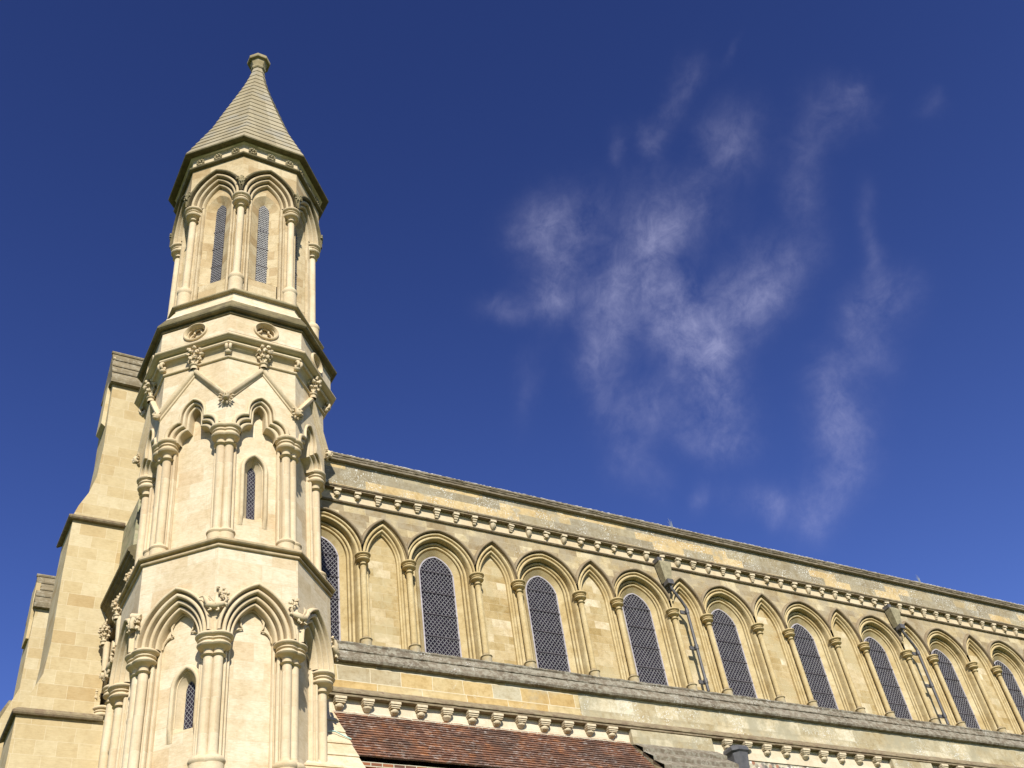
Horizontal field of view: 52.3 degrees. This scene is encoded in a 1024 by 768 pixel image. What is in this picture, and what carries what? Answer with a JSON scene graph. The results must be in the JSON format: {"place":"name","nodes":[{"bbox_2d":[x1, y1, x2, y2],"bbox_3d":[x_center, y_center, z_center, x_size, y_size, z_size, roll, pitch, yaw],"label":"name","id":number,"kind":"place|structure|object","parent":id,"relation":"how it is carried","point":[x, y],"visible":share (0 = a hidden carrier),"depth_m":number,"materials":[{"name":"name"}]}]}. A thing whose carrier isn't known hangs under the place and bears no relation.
{"place":"outdoors","nodes":[
{"label":"outdoors","id":0,"kind":"place"},
{"bbox_2d":[0,573,55,757],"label":"stepped buttress","id":1,"kind":"structure","parent":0,"point":[35,630],"depth_m":27.48,"materials":[{"name":"stone"}]},
{"bbox_2d":[0,0,1023,710],"label":"sky","id":2,"kind":"structure","parent":0,"point":[751,272],"materials":[{"name":"blue"}]},
{"bbox_2d":[320,451,1023,767],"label":"cathedral nave","id":3,"kind":"structure","parent":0,"point":[454,600],"depth_m":27.20,"materials":[{"name":"yellow stone"}]},
{"bbox_2d":[321,536,340,640],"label":"window","id":4,"kind":"structure","parent":3,"relation":"in","point":[329,554],"depth_m":23.89,"materials":[{"name":"grey glass"}]},
{"bbox_2d":[419,557,461,656],"bbox_3d":[-1.725,5.361,24.793,0.950,2.955,0.052,15,-47,-26],"label":"window","id":5,"kind":"structure","parent":3,"relation":"in","point":[436,580],"depth_m":24.81,"materials":[{"name":"grey glass"}]},
{"bbox_2d":[525,576,570,671],"bbox_3d":[0.875,6.075,26.109,0.950,2.955,0.052,15,-47,-26],"label":"window","id":6,"kind":"structure","parent":3,"relation":"in","point":[550,648],"depth_m":26.13,"materials":[{"name":"grey glass"}]},
{"bbox_2d":[622,593,668,685],"bbox_3d":[3.475,6.789,27.424,0.950,2.955,0.052,15,-47,-26],"label":"window","id":7,"kind":"structure","parent":3,"relation":"in","point":[646,652],"depth_m":27.45,"materials":[{"name":"grey glass"}]},
{"bbox_2d":[652,557,709,691],"bbox_3d":[4.558,6.375,27.941,0.746,3.850,0.290,15,-47,-26],"label":"rainwater pipe","id":8,"kind":"object","parent":3,"relation":"attached to","point":[663,569],"visible":1,"depth_m":28.46,"materials":[{"name":"grey metal"}]},
{"bbox_2d":[711,609,757,697],"bbox_3d":[6.075,7.502,28.740,0.950,2.955,0.052,15,-47,-26],"label":"window","id":9,"kind":"structure","parent":3,"relation":"in","point":[739,679],"depth_m":28.77,"materials":[{"name":"grey glass"}]},
{"bbox_2d":[723,745,749,767],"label":"lead hopper","id":10,"kind":"object","parent":3,"relation":"attached to","point":[738,754],"visible":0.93,"depth_m":25.12,"materials":[{"name":"grey metal"}]},
{"bbox_2d":[791,623,838,709],"bbox_3d":[8.675,8.216,30.056,0.950,2.955,0.052,15,-47,-26],"label":"window","id":11,"kind":"structure","parent":3,"relation":"in","point":[812,664],"depth_m":30.11,"materials":[{"name":"grey glass"}]},
{"bbox_2d":[864,637,912,719],"bbox_3d":[11.275,8.930,31.371,0.950,2.955,0.052,15,-47,-26],"label":"window","id":12,"kind":"structure","parent":3,"relation":"in","point":[891,688],"depth_m":31.44,"materials":[{"name":"grey glass"}]},
{"bbox_2d":[882,604,948,724],"bbox_3d":[12.384,8.524,31.901,0.746,3.850,0.290,15,-47,-26],"label":"rainwater pipe","id":13,"kind":"object","parent":3,"relation":"attached to","point":[893,616],"visible":1,"depth_m":32.42,"materials":[{"name":"grey metal"}]},
{"bbox_2d":[931,649,980,728],"bbox_3d":[13.875,9.644,32.687,0.950,2.955,0.052,15,-47,-26],"label":"window","id":14,"kind":"structure","parent":3,"relation":"in","point":[966,713],"depth_m":32.78,"materials":[{"name":"grey glass"}]},
{"bbox_2d":[994,660,1023,721],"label":"window","id":15,"kind":"structure","parent":3,"relation":"in","point":[1009,679],"depth_m":34.42,"materials":[{"name":"grey glass"}]},
{"label":"ground","id":16,"kind":"structure","parent":0,"visible":0},
{"bbox_2d":[0,351,144,767],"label":"stepped buttress","id":17,"kind":"structure","parent":16,"relation":"on","point":[53,720],"depth_m":22.39,"materials":[{"name":"stone"}]},
{"bbox_2d":[92,499,140,767],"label":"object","id":18,"kind":"object","parent":16,"relation":"on","point":[111,610],"visible":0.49,"depth_m":21.54,"materials":[{"name":"beige stone"}]},
{"bbox_2d":[105,53,339,767],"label":"stair turret","id":19,"kind":"object","parent":16,"relation":"on","point":[225,652],"visible":1,"depth_m":21.09,"materials":[{"name":"beige stone"}]},
{"bbox_2d":[165,664,199,744],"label":"lancet window","id":20,"kind":"structure","parent":19,"relation":"in","point":[184,688],"depth_m":17.70,"materials":[{"name":"beige stone"}]},
{"bbox_2d":[180,228,188,287],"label":"lancet window","id":21,"kind":"structure","parent":19,"relation":"in","point":[188,228],"depth_m":26.56,"materials":[{"name":"beige stone"}]},
{"bbox_2d":[197,196,230,298],"bbox_3d":[-7.197,-3.252,25.437,0.722,4.087,0.177,-16,-41,7],"label":"lancet window","id":22,"kind":"structure","parent":19,"relation":"in","point":[216,235],"depth_m":25.53,"materials":[{"name":"beige stone"}]},
{"bbox_2d":[236,454,268,529],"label":"lancet window","id":23,"kind":"structure","parent":19,"relation":"in","point":[253,475],"depth_m":20.79,"materials":[{"name":"beige stone"}]},
{"bbox_2d":[247,196,278,298],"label":"lancet window","id":24,"kind":"structure","parent":19,"relation":"in","point":[265,213],"depth_m":25.71,"materials":[{"name":"beige stone"}]},
{"bbox_2d":[295,221,304,316],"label":"lancet window","id":25,"kind":"structure","parent":19,"relation":"in","point":[300,239],"depth_m":26.77,"materials":[{"name":"beige stone"}]},
{"bbox_2d":[304,710,365,767],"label":"sloping stone abutment","id":26,"kind":"object","parent":16,"relation":"on","point":[342,753],"visible":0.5,"depth_m":19.17,"materials":[{"name":"beige stone"}]},
{"bbox_2d":[327,730,351,739],"bbox_3d":[-3.274,6.665,19.784,0.459,0.216,0.050,0,-42,-11],"label":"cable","id":27,"kind":"object","parent":26,"relation":"on","point":[338,733],"visible":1,"depth_m":19.80,"materials":[{"name":"white plastic"}]},
{"bbox_2d":[333,711,655,767],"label":"lean to building","id":28,"kind":"structure","parent":16,"relation":"on","point":[387,737],"depth_m":21.39,"materials":[{"name":"tile"}]},
{"bbox_2d":[628,729,738,767],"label":"aisle buttress","id":29,"kind":"structure","parent":16,"relation":"on","point":[673,751],"depth_m":24.25,"materials":[{"name":"grey stone"}]},
{"bbox_2d":[888,759,932,767],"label":"aisle buttress","id":30,"kind":"structure","parent":16,"relation":"on","point":[894,763],"depth_m":28.20,"materials":[{"name":"grey stone"}]}
]}

